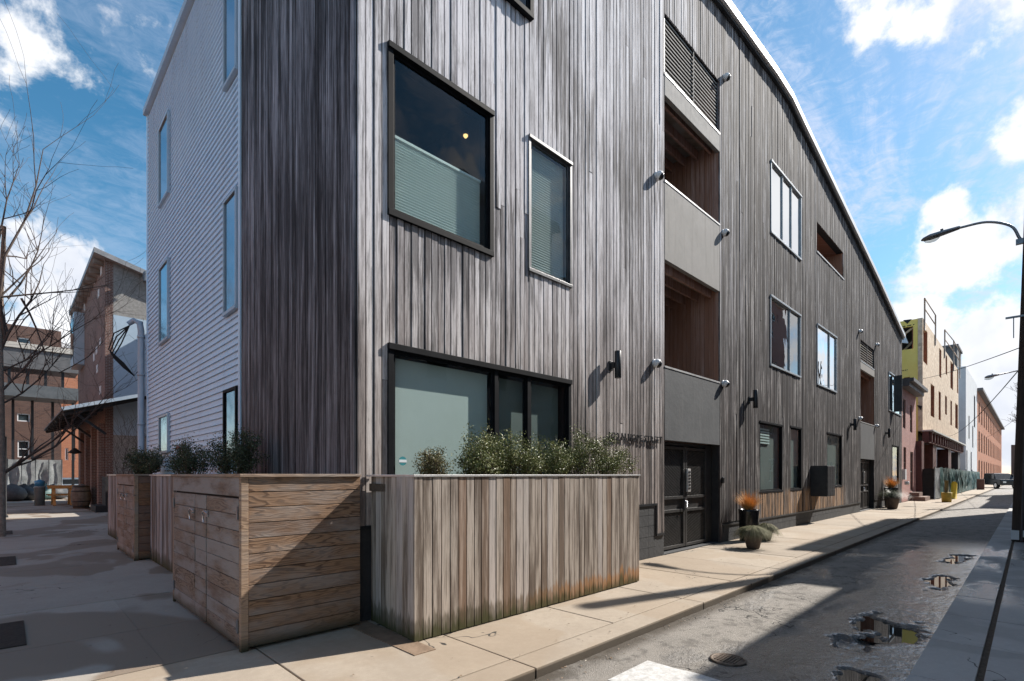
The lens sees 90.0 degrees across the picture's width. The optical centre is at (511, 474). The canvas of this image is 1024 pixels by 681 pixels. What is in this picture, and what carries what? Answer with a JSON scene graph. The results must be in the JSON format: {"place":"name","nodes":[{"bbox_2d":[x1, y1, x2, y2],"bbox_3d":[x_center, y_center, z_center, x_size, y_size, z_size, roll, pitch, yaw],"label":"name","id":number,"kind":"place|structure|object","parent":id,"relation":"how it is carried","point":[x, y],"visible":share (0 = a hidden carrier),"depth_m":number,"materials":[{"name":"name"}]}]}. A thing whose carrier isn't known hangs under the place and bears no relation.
{"place":"outdoors","nodes":[
{"label":"outdoors","id":0,"kind":"place"},
{"bbox_2d":[91,477,107,512],"bbox_3d":[-17.636,0.850,22.234,0.850,1.500,1.600,0,0,-45],"label":"notice board","id":1,"kind":"object","parent":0,"point":[99,508],"visible":0.39,"depth_m":21.68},
{"bbox_2d":[0,498,238,680],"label":"side street sidewalk","id":2,"kind":"structure","parent":0,"point":[59,542],"depth_m":6.15,"materials":[{"name":"concrete"}]},
{"bbox_2d":[5,437,7,517],"bbox_3d":[-18.785,0.100,18.963,0.200,3.000,0.190,0,0,-45],"label":"steel post","id":3,"kind":"object","parent":2,"relation":"on","point":[6,473],"visible":0.31,"depth_m":18.98,"materials":[{"name":"metal"}]},
{"bbox_2d":[7,484,27,500],"bbox_3d":[-30.072,1.098,30.890,1.447,1.076,1.414,0,0,-45],"label":"refuse sack","id":4,"kind":"object","parent":2,"relation":"on","point":[15,492],"visible":0.74,"depth_m":30.57,"materials":[{"name":"grey plastic"}]},
{"bbox_2d":[19,484,33,500],"bbox_3d":[-29.959,1.099,31.424,1.510,1.064,1.414,0,0,-45],"label":"refuse sack","id":5,"kind":"object","parent":2,"relation":"on","point":[30,492],"visible":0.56,"depth_m":31.23,"materials":[{"name":"plastic"}]},
{"bbox_2d":[4,324,60,459],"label":"building","id":6,"kind":"structure","parent":2,"relation":"on","point":[41,422],"depth_m":40.16,"materials":[{"name":"brown brick"}]},
{"bbox_2d":[17,413,29,421],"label":"window","id":7,"kind":"structure","parent":6,"relation":"in","point":[20,417],"depth_m":39.93,"materials":[{"name":"white metal"}]},
{"bbox_2d":[18,440,28,456],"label":"window","id":8,"kind":"structure","parent":6,"relation":"in","point":[23,446],"depth_m":39.93,"materials":[{"name":"white metal"}]},
{"bbox_2d":[7,458,62,484],"bbox_3d":[-30.733,0.300,33.017,2.620,2.600,0.213,0,0,-45],"label":"fence","id":9,"kind":"object","parent":2,"relation":"on","point":[49,472],"visible":0.58,"depth_m":33.06,"materials":[{"name":"metal"}]},
{"bbox_2d":[33,486,45,505],"bbox_3d":[-24.362,1.100,26.411,0.480,1.000,0.468,0,0,-45],"label":"litter bin","id":10,"kind":"object","parent":2,"relation":"on","point":[39,495],"visible":0.98,"depth_m":26.25,"materials":[{"name":"grey metal"}]},
{"bbox_2d":[34,480,44,485],"bbox_3d":[-24.362,0.440,26.411,0.420,0.320,0.409,0,0,-45],"label":"blue bucket","id":11,"kind":"object","parent":10,"relation":"on","point":[39,482],"visible":1,"depth_m":26.28,"materials":[{"name":"plastic"}]},
{"bbox_2d":[3,341,77,484],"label":"elevated walkway","id":12,"kind":"structure","parent":2,"relation":"on","point":[11,390],"depth_m":35.10,"materials":[{"name":"grey metal"}]},
{"bbox_2d":[45,484,50,499],"bbox_3d":[-29.746,1.115,32.479,1.556,1.092,1.414,0,0,-45],"label":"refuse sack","id":13,"kind":"object","parent":2,"relation":"on","point":[47,491],"visible":0.17,"depth_m":32.22,"materials":[{"name":"plastic"}]},
{"bbox_2d":[46,485,72,505],"bbox_3d":[-23.540,1.099,26.852,1.263,1.059,1.770,0,0,-45],"label":"picnic table","id":14,"kind":"object","parent":2,"relation":"on","point":[53,494],"visible":0.73,"depth_m":26.38,"materials":[{"name":"brown wood"}]},
{"bbox_2d":[51,484,67,498],"bbox_3d":[-29.585,1.130,33.060,1.539,1.081,1.414,0,0,-45],"label":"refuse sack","id":15,"kind":"object","parent":2,"relation":"on","point":[61,491],"visible":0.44,"depth_m":32.92,"materials":[{"name":"plastic"}]},
{"bbox_2d":[63,477,77,489],"bbox_3d":[-34.665,0.975,39.710,1.786,1.450,4.440,0,0,25],"label":"parked car","id":16,"kind":"object","parent":2,"relation":"on","point":[67,481],"visible":0.02,"depth_m":39.29,"materials":[{"name":"white paint"}]},
{"bbox_2d":[0,0,145,536],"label":"bare tree","id":17,"kind":"object","parent":2,"relation":"on","point":[4,252],"visible":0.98,"depth_m":13.51,"materials":[{"name":"brown plant"}]},
{"bbox_2d":[70,485,90,507],"bbox_3d":[-20.485,1.060,24.339,0.770,1.080,0.762,0,0,-45],"label":"barrel","id":18,"kind":"object","parent":2,"relation":"on","point":[80,496],"visible":0.99,"depth_m":24.08,"materials":[{"name":"brown wood"}]},
{"bbox_2d":[44,393,145,506],"bbox_3d":[-21.877,-1.062,26.651,3.175,5.324,13.555,0,0,-45],"label":"canopy","id":19,"kind":"object","parent":2,"relation":"on","point":[91,441],"visible":0.56,"depth_m":24.84,"materials":[{"name":"metal"}]},
{"bbox_2d":[67,427,81,453],"bbox_3d":[-22.207,-1.815,26.011,0.600,1.550,0.600,0,0,-45],"label":"hanging lantern","id":20,"kind":"object","parent":19,"relation":"hanging from","point":[74,450],"visible":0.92,"depth_m":25.93,"materials":[{"name":"black metal"}]},
{"bbox_2d":[69,247,145,484],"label":"warehouse","id":21,"kind":"structure","parent":2,"relation":"on","point":[100,263],"depth_m":23.73,"materials":[{"name":"brick"}]},
{"bbox_2d":[70,312,83,369],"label":"bay window","id":22,"kind":"structure","parent":21,"relation":"in","point":[79,342],"depth_m":28.93,"materials":[{"name":"metal"}]},
{"bbox_2d":[107,474,119,539],"bbox_3d":[-9.220,0.796,12.554,0.750,1.588,3.400,0,0,-45],"label":"planter box","id":23,"kind":"object","parent":2,"relation":"on","point":[112,505],"visible":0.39,"depth_m":12.96,"materials":[{"name":"wood"}]},
{"bbox_2d":[117,446,168,473],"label":"shrub","id":24,"kind":"object","parent":23,"relation":"in","point":[148,465],"visible":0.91,"depth_m":11.44,"materials":[{"name":"green plant"}]},
{"bbox_2d":[83,395,145,486],"bbox_3d":[-10.350,-0.517,15.033,2.272,4.235,3.638,0,0,17],"label":"bare shrub","id":25,"kind":"object","parent":2,"relation":"on","point":[117,467],"visible":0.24,"depth_m":14.10,"materials":[{"name":"brown plant"}]},
{"bbox_2d":[108,318,144,455],"bbox_3d":[-10.077,-1.266,13.403,0.770,5.732,0.216,0,0,-32],"label":"drainpipe","id":26,"kind":"object","parent":2,"relation":"on","point":[140,372],"visible":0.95,"depth_m":13.48,"materials":[{"name":"grey metal"}]},
{"bbox_2d":[116,474,150,560],"bbox_3d":[-7.350,0.798,10.486,1.021,1.604,2.090,0,0,-45],"label":"storage locker","id":27,"kind":"object","parent":2,"relation":"on","point":[134,516],"visible":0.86,"depth_m":9.59,"materials":[{"name":"brown wood"}]},
{"bbox_2d":[149,474,183,572],"bbox_3d":[-5.130,0.796,8.421,0.750,1.588,3.870,0,0,-45],"label":"planter box","id":28,"kind":"object","parent":2,"relation":"on","point":[162,520],"visible":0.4,"depth_m":8.83,"materials":[{"name":"wood"}]},
{"bbox_2d":[160,432,219,473],"bbox_3d":[-5.343,-0.255,8.586,0.863,0.907,1.515,0,0,-45],"label":"shrub","id":29,"kind":"object","parent":28,"relation":"on","point":[183,462],"visible":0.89,"depth_m":8.41,"materials":[{"name":"green plant"}]},
{"bbox_2d":[198,424,272,473],"bbox_3d":[-3.742,-0.232,6.982,0.900,0.931,0.792,0,0,-14],"label":"shrub","id":30,"kind":"object","parent":28,"relation":"in","point":[237,455],"visible":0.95,"depth_m":6.92,"materials":[{"name":"green plant"}]},
{"bbox_2d":[171,474,360,652],"bbox_3d":[-2.955,0.798,5.910,1.211,1.604,2.680,0,0,-45],"label":"storage locker","id":31,"kind":"object","parent":2,"relation":"on","point":[260,559],"visible":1,"depth_m":5.02,"materials":[{"name":"brown wood"}]},
{"bbox_2d":[0,0,1023,473],"label":"sky","id":32,"kind":"structure","parent":0,"point":[914,109],"materials":[{"name":"blue"}]},
{"bbox_2d":[96,485,1002,680],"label":"sidewalk","id":33,"kind":"structure","parent":0,"point":[655,594],"depth_m":5.25,"materials":[{"name":"concrete"}]},
{"bbox_2d":[366,474,640,641],"bbox_3d":[0.153,0.796,6.594,4.010,1.588,0.980,0,0,-45],"label":"planter box","id":34,"kind":"object","parent":33,"relation":"on","point":[450,553],"visible":0.99,"depth_m":5.56,"materials":[{"name":"wood"}]},
{"bbox_2d":[412,445,454,474],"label":"shrub","id":35,"kind":"object","parent":34,"relation":"on","point":[433,464],"visible":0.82,"depth_m":5.43,"materials":[{"name":"green plant"}]},
{"bbox_2d":[449,419,506,474],"bbox_3d":[-0.365,-0.190,5.985,0.639,0.892,0.774,0,0,18],"label":"shrub","id":36,"kind":"object","parent":34,"relation":"in","point":[485,459],"visible":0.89,"depth_m":5.87,"materials":[{"name":"green plant"}]},
{"bbox_2d":[460,431,527,474],"bbox_3d":[-0.203,-0.165,6.353,0.913,0.736,0.752,0,0,-25],"label":"shrub","id":37,"kind":"object","parent":34,"relation":"on","point":[503,449],"visible":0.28,"depth_m":6.27,"materials":[{"name":"green plant"}]},
{"bbox_2d":[493,426,549,476],"bbox_3d":[0.060,-0.199,6.460,0.792,0.804,0.934,0,0,24],"label":"shrub","id":38,"kind":"object","parent":34,"relation":"on","point":[528,466],"visible":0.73,"depth_m":6.40,"materials":[{"name":"green plant"}]},
{"bbox_2d":[522,434,582,474],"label":"shrub","id":39,"kind":"object","parent":34,"relation":"on","point":[555,460],"visible":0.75,"depth_m":6.90,"materials":[{"name":"green plant"}]},
{"bbox_2d":[548,423,606,474],"bbox_3d":[0.948,-0.279,7.444,1.070,0.965,0.888,0,0,-45],"label":"shrub","id":40,"kind":"object","parent":34,"relation":"on","point":[581,463],"visible":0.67,"depth_m":7.40,"materials":[{"name":"green plant"}]},
{"bbox_2d":[576,433,640,474],"bbox_3d":[1.485,-0.219,7.829,1.281,0.899,0.734,0,0,-45],"label":"shrub","id":41,"kind":"object","parent":34,"relation":"in","point":[615,461],"visible":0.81,"depth_m":7.77,"materials":[{"name":"green plant"}]},
{"bbox_2d":[143,0,905,621],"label":"apartment building","id":42,"kind":"structure","parent":33,"relation":"on","point":[365,258],"depth_m":8.43,"materials":[{"name":"wood"}]},
{"bbox_2d":[158,109,169,208],"bbox_3d":[-8.171,-7.360,12.010,0.065,1.880,0.990,0,0,-45],"label":"window","id":43,"kind":"structure","parent":42,"relation":"in","point":[164,129],"depth_m":11.96,"materials":[{"name":"glass"}]},
{"bbox_2d":[158,257,169,345],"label":"window","id":44,"kind":"structure","parent":42,"relation":"in","point":[164,270],"depth_m":11.96,"materials":[{"name":"glass"}]},
{"bbox_2d":[158,413,169,453],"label":"window","id":45,"kind":"structure","parent":42,"relation":"in","point":[163,420],"depth_m":11.96,"materials":[{"name":"glass"}]},
{"bbox_2d":[222,0,237,91],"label":"window","id":46,"kind":"structure","parent":42,"relation":"in","point":[230,7],"depth_m":8.45,"materials":[{"name":"glass"}]},
{"bbox_2d":[222,186,237,316],"bbox_3d":[-4.647,-3.645,8.449,0.065,1.950,0.690,0,0,-45],"label":"window","id":47,"kind":"structure","parent":42,"relation":"in","point":[230,203],"depth_m":8.45,"materials":[{"name":"glass"}]},
{"bbox_2d":[223,386,237,459],"bbox_3d":[-4.647,-0.835,8.449,0.065,1.170,0.690,0,0,-45],"label":"window","id":48,"kind":"structure","parent":42,"relation":"in","point":[230,395],"depth_m":8.45,"materials":[{"name":"glass"}]},
{"bbox_2d":[387,39,494,256],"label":"window","id":49,"kind":"structure","parent":42,"relation":"in","point":[433,171],"depth_m":6.68,"materials":[{"name":"black glass"}]},
{"bbox_2d":[387,342,572,474],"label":"window","id":50,"kind":"structure","parent":42,"relation":"in","point":[432,395],"depth_m":6.60,"materials":[{"name":"grey glass"}]},
{"bbox_2d":[505,0,533,21],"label":"window","id":51,"kind":"structure","parent":42,"relation":"in","point":[526,7],"depth_m":7.27,"materials":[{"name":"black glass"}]},
{"bbox_2d":[528,133,572,287],"bbox_3d":[0.560,-3.915,7.747,0.990,1.970,0.143,0,0,-45],"label":"window","id":52,"kind":"structure","parent":42,"relation":"in","point":[545,178],"depth_m":7.82,"materials":[{"name":"grey glass"}]},
{"bbox_2d":[609,350,620,378],"bbox_3d":[1.769,-1.871,8.755,0.114,0.460,0.213,0,0,-45],"label":"wall lamp","id":53,"kind":"object","parent":42,"relation":"attached to","point":[616,364],"visible":1,"depth_m":8.68,"materials":[{"name":"metal"}]},
{"bbox_2d":[609,432,662,443],"bbox_3d":[2.297,-0.663,9.373,1.793,0.130,0.016,0,0,-45],"label":"address sign","id":54,"kind":"object","parent":42,"relation":"attached to","point":[631,437],"visible":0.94,"depth_m":9.30,"materials":[{"name":"metal"}]},
{"bbox_2d":[652,359,661,367],"bbox_3d":[2.782,-2.127,9.811,0.177,0.180,0.176,0,0,-45],"label":"security camera","id":55,"kind":"object","parent":42,"relation":"attached to","point":[656,363],"visible":1,"depth_m":9.76,"materials":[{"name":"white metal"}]},
{"bbox_2d":[654,170,663,180],"bbox_3d":[2.839,-5.760,9.867,0.177,0.180,0.176,0,0,-45],"label":"security camera","id":56,"kind":"object","parent":42,"relation":"attached to","point":[659,175],"visible":1,"depth_m":9.81,"materials":[{"name":"white metal"}]},
{"bbox_2d":[664,442,710,549],"bbox_3d":[3.796,0.455,11.168,2.544,2.250,0.202,0,0,-45],"label":"door","id":57,"kind":"structure","parent":42,"relation":"attached to","point":[687,496],"depth_m":11.11,"materials":[{"name":"black paint"}]},
{"bbox_2d":[722,228,729,236],"bbox_3d":[5.013,-5.676,12.018,0.177,0.180,0.176,0,0,-45],"label":"security camera","id":58,"kind":"object","parent":42,"relation":"attached to","point":[726,232],"visible":1,"depth_m":11.97,"materials":[{"name":"white metal"}]},
{"bbox_2d":[722,380,729,387],"bbox_3d":[5.013,-2.127,12.018,0.177,0.180,0.176,0,0,-45],"label":"security camera","id":59,"kind":"object","parent":42,"relation":"attached to","point":[726,383],"visible":1,"depth_m":11.96,"materials":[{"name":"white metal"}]},
{"bbox_2d":[723,72,730,81],"bbox_3d":[5.055,-9.358,12.060,0.177,0.180,0.176,0,0,-45],"label":"security camera","id":60,"kind":"object","parent":42,"relation":"attached to","point":[726,76],"visible":1,"depth_m":12.01,"materials":[{"name":"white metal"}]},
{"bbox_2d":[749,390,757,407],"bbox_3d":[6.196,-1.929,13.136,0.114,0.460,0.213,0,0,-45],"label":"wall lamp","id":61,"kind":"object","parent":42,"relation":"attached to","point":[754,398],"visible":1,"depth_m":13.06,"materials":[{"name":"metal"}]},
{"bbox_2d":[759,420,782,492],"bbox_3d":[7.242,-0.470,14.387,1.830,1.960,0.143,0,0,-45],"label":"window","id":62,"kind":"structure","parent":42,"relation":"in","point":[767,452],"depth_m":14.56,"materials":[{"name":"grey glass"}]},
{"bbox_2d":[770,159,801,260],"bbox_3d":[8.155,-7.760,15.241,2.710,2.040,0.123,0,0,-45],"label":"window","id":63,"kind":"structure","parent":42,"relation":"in","point":[785,200],"depth_m":15.22,"materials":[{"name":"glass"}]},
{"bbox_2d":[770,294,801,377],"bbox_3d":[8.119,-4.020,15.206,2.690,1.980,0.123,0,0,-45],"label":"window","id":64,"kind":"structure","parent":42,"relation":"in","point":[785,322],"depth_m":15.16,"materials":[{"name":"glass"}]},
{"bbox_2d":[790,425,801,490],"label":"window","id":65,"kind":"structure","parent":42,"relation":"in","point":[793,429],"depth_m":16.11,"materials":[{"name":"grey glass"}]},
{"bbox_2d":[811,466,834,496],"bbox_3d":[10.378,0.217,17.067,0.940,1.005,0.507,0,0,-45],"label":"mailbox unit","id":66,"kind":"object","parent":42,"relation":"attached to","point":[823,481],"visible":1,"depth_m":16.75,"materials":[{"name":"metal"}]},
{"bbox_2d":[817,323,837,392],"bbox_3d":[11.225,-4.085,18.280,2.510,2.090,0.123,0,0,-45],"label":"window","id":67,"kind":"structure","parent":42,"relation":"in","point":[826,340],"depth_m":18.30,"materials":[{"name":"glass"}]},
{"bbox_2d":[827,432,842,486],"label":"window","id":68,"kind":"structure","parent":42,"relation":"in","point":[832,438],"depth_m":19.51,"materials":[{"name":"grey glass"}]},
{"bbox_2d":[850,419,856,429],"bbox_3d":[13.730,-2.004,20.591,0.114,0.460,0.213,0,0,-45],"label":"wall lamp","id":69,"kind":"object","parent":42,"relation":"attached to","point":[854,424],"visible":1,"depth_m":20.52,"materials":[{"name":"metal"}]},
{"bbox_2d":[860,460,868,508],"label":"gate","id":70,"kind":"structure","parent":42,"relation":"attached to","point":[864,484],"depth_m":23.25,"materials":[{"name":"black paint"}]},
{"bbox_2d":[889,371,900,415],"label":"window","id":71,"kind":"structure","parent":42,"relation":"in","point":[891,376],"depth_m":26.93,"materials":[{"name":"glass"}]},
{"bbox_2d":[738,509,759,540],"bbox_3d":[5.698,1.220,12.320,0.470,0.760,0.470,0,0,-45],"label":"tall pot","id":72,"kind":"object","parent":33,"relation":"on","point":[748,517],"visible":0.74,"depth_m":12.14,"materials":[{"name":"black ceramic"}]},
{"bbox_2d":[737,488,762,509],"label":"dry grass","id":73,"kind":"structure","parent":72,"relation":"in","point":[747,503],"depth_m":12.23,"materials":[{"name":"orange plant"}]},
{"bbox_2d":[743,531,762,548],"bbox_3d":[5.203,1.420,11.050,0.420,0.360,0.416,0,0,-45],"label":"clay pot","id":74,"kind":"object","parent":33,"relation":"on","point":[751,544],"visible":0.55,"depth_m":10.92,"materials":[{"name":"ceramic"}]},
{"bbox_2d":[731,525,775,542],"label":"trailing grass","id":75,"kind":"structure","parent":74,"relation":"in","point":[753,529],"depth_m":10.86,"materials":[{"name":"green plant"}]},
{"bbox_2d":[762,528,773,540],"bbox_3d":[6.142,1.447,12.387,0.357,0.306,0.353,0,0,-45],"label":"clay pot","id":76,"kind":"object","parent":33,"relation":"on","point":[763,539],"visible":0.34,"depth_m":12.28,"materials":[{"name":"ceramic"}]},
{"bbox_2d":[759,522,781,536],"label":"trailing grass","id":77,"kind":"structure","parent":76,"relation":"in","point":[768,526],"depth_m":12.24,"materials":[{"name":"green plant"}]},
{"bbox_2d":[884,488,898,506],"bbox_3d":[18.540,1.125,25.042,0.588,0.950,0.588,0,0,-45],"label":"tall pot","id":78,"kind":"object","parent":33,"relation":"on","point":[888,489],"visible":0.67,"depth_m":24.89,"materials":[{"name":"black ceramic"}]},
{"bbox_2d":[883,474,901,487],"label":"dry grass","id":79,"kind":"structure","parent":78,"relation":"in","point":[890,484],"depth_m":24.93,"materials":[{"name":"orange plant"}]},
{"bbox_2d":[884,497,900,508],"bbox_3d":[17.663,1.330,23.795,0.630,0.540,0.624,0,0,-45],"label":"clay pot","id":80,"kind":"object","parent":33,"relation":"on","point":[892,502],"visible":0.93,"depth_m":23.60,"materials":[{"name":"brown ceramic"}]},
{"bbox_2d":[877,489,911,498],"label":"trailing grass","id":81,"kind":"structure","parent":80,"relation":"in","point":[892,494],"depth_m":23.66,"materials":[{"name":"green plant"}]},
{"bbox_2d":[860,298,965,491],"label":"unfinished building","id":82,"kind":"structure","parent":33,"relation":"on","point":[925,356],"depth_m":37.99,"materials":[{"name":"beige concrete"}]},
{"bbox_2d":[942,344,962,366],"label":"rooftop tank","id":83,"kind":"object","parent":82,"relation":"on","point":[949,351],"visible":0.21,"depth_m":92.23,"materials":[{"name":"grey metal"}]},
{"bbox_2d":[902,377,929,501],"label":"house","id":84,"kind":"structure","parent":33,"relation":"on","point":[913,388],"depth_m":31.05,"materials":[{"name":"pink brick"}]},
{"bbox_2d":[910,452,911,490],"bbox_3d":[24.830,-0.175,31.977,1.100,2.450,0.090,0,0,-45],"label":"downspout","id":85,"kind":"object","parent":84,"relation":"in","point":[910,452],"depth_m":32.29,"materials":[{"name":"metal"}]},
{"bbox_2d":[941,480,951,501],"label":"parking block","id":86,"kind":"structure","parent":33,"relation":"on","point":[946,495],"depth_m":29.44,"materials":[{"name":"plastic"}]},
{"bbox_2d":[922,467,979,498],"bbox_3d":[41.402,0.550,46.857,40.650,2.100,1.035,0,0,-44],"label":"site fence","id":87,"kind":"object","parent":33,"relation":"on","point":[933,482],"visible":0.84,"depth_m":35.54,"materials":[{"name":"fabric"}]},
{"bbox_2d":[951,482,956,498],"bbox_3d":[28.844,1.039,33.431,0.365,1.141,0.323,0,0,0],"label":"bollard","id":88,"kind":"object","parent":33,"relation":"on","point":[954,489],"visible":0.9,"depth_m":33.30,"materials":[{"name":"yellow paint"}]},
{"bbox_2d":[937,366,976,487],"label":"building","id":89,"kind":"structure","parent":33,"relation":"on","point":[967,402],"depth_m":60.09,"materials":[{"name":"white"}]},
{"bbox_2d":[977,479,984,489],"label":"kerb post","id":90,"kind":"object","parent":33,"relation":"on","point":[980,484],"visible":1,"depth_m":53.68,"materials":[{"name":"brown"}]},
{"bbox_2d":[977,388,1004,478],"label":"building","id":91,"kind":"structure","parent":33,"relation":"on","point":[989,450],"depth_m":88.78,"materials":[{"name":"orange brick"}]},
{"bbox_2d":[1011,445,1014,473],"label":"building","id":92,"kind":"structure","parent":33,"relation":"on","point":[1012,457],"depth_m":162.84,"materials":[{"name":"grey brick"}]},
{"bbox_2d":[532,485,1012,680],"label":"road","id":93,"kind":"structure","parent":0,"point":[798,626],"depth_m":6.04,"materials":[{"name":"grey asphalt"}]},
{"bbox_2d":[608,660,720,680],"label":"crosswalk stripe","id":94,"kind":"object","parent":93,"relation":"on","point":[647,670],"visible":1,"depth_m":4.25,"materials":[{"name":"paint"}]},
{"bbox_2d":[709,653,746,666],"bbox_3d":[1.939,1.660,4.596,0.310,0.020,0.310,0,0,-45],"label":"manhole cover","id":95,"kind":"object","parent":93,"relation":"on","point":[729,659],"visible":1,"depth_m":4.57,"materials":[{"name":"metal"}]},
{"bbox_2d":[835,669,880,680],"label":"puddle","id":96,"kind":"object","parent":93,"relation":"on","point":[850,675],"visible":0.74,"depth_m":4.24,"materials":[{"name":"liquid"}]},
{"bbox_2d":[852,615,920,644],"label":"puddle","id":97,"kind":"object","parent":93,"relation":"on","point":[895,633],"visible":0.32,"depth_m":5.48,"materials":[{"name":"liquid"}]},
{"bbox_2d":[924,576,954,590],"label":"puddle","id":98,"kind":"object","parent":93,"relation":"on","point":[939,581],"visible":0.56,"depth_m":7.99,"materials":[{"name":"liquid"}]},
{"bbox_2d":[944,555,971,563],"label":"puddle","id":99,"kind":"object","parent":93,"relation":"on","point":[958,558],"visible":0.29,"depth_m":10.07,"materials":[{"name":"liquid"}]},
{"bbox_2d":[983,473,1013,488],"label":"pickup truck","id":100,"kind":"object","parent":93,"relation":"on","point":[996,480],"visible":0.6,"depth_m":60.28,"materials":[{"name":"paint"}]},
{"bbox_2d":[905,502,1023,680],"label":"side sidewalk","id":101,"kind":"structure","parent":0,"point":[978,634],"depth_m":5.40,"materials":[{"name":"concrete"}]},
{"bbox_2d":[1005,230,1023,541],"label":"utility pole","id":102,"kind":"object","parent":101,"relation":"on","point":[1017,532],"visible":1,"depth_m":12.14,"materials":[{"name":"black metal"}]},
{"bbox_2d":[923,348,1018,378],"bbox_3d":[20.229,-4.832,23.584,0.023,3.484,27.931,0,0,35],"label":"overhead wire","id":103,"kind":"object","parent":102,"relation":"attached to","point":[978,362],"visible":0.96,"depth_m":17.32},
{"bbox_2d":[921,221,1023,245],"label":"street lamp","id":104,"kind":"object","parent":102,"relation":"attached to","point":[942,232],"visible":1,"depth_m":12.91,"materials":[{"name":"metal"}]},
{"bbox_2d":[951,371,1017,435],"bbox_3d":[26.433,-3.039,30.110,0.023,1.147,45.770,0,0,39],"label":"overhead wire","id":105,"kind":"object","parent":102,"relation":"attached to","point":[994,397],"visible":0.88,"depth_m":16.21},
{"bbox_3d":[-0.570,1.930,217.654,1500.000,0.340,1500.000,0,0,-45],"label":"ground","id":106,"kind":"structure","parent":0,"visible":0},
{"bbox_2d":[61,343,77,477],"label":"building","id":107,"kind":"structure","parent":106,"relation":"on","point":[66,447],"depth_m":42.51,"materials":[{"name":"orange brick"}]},
{"bbox_3d":[28.951,-3.150,28.311,0.340,9.500,0.340,0,0,-45],"label":"utility pole","id":108,"kind":"object","parent":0,"visible":0},
{"bbox_2d":[984,370,1017,379],"bbox_3d":[28.218,-5.531,29.052,0.390,0.678,2.138,0,0,-45],"label":"street lamp","id":109,"kind":"object","parent":108,"relation":"attached to","point":[990,376],"visible":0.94,"depth_m":29.38,"materials":[{"name":"metal"}]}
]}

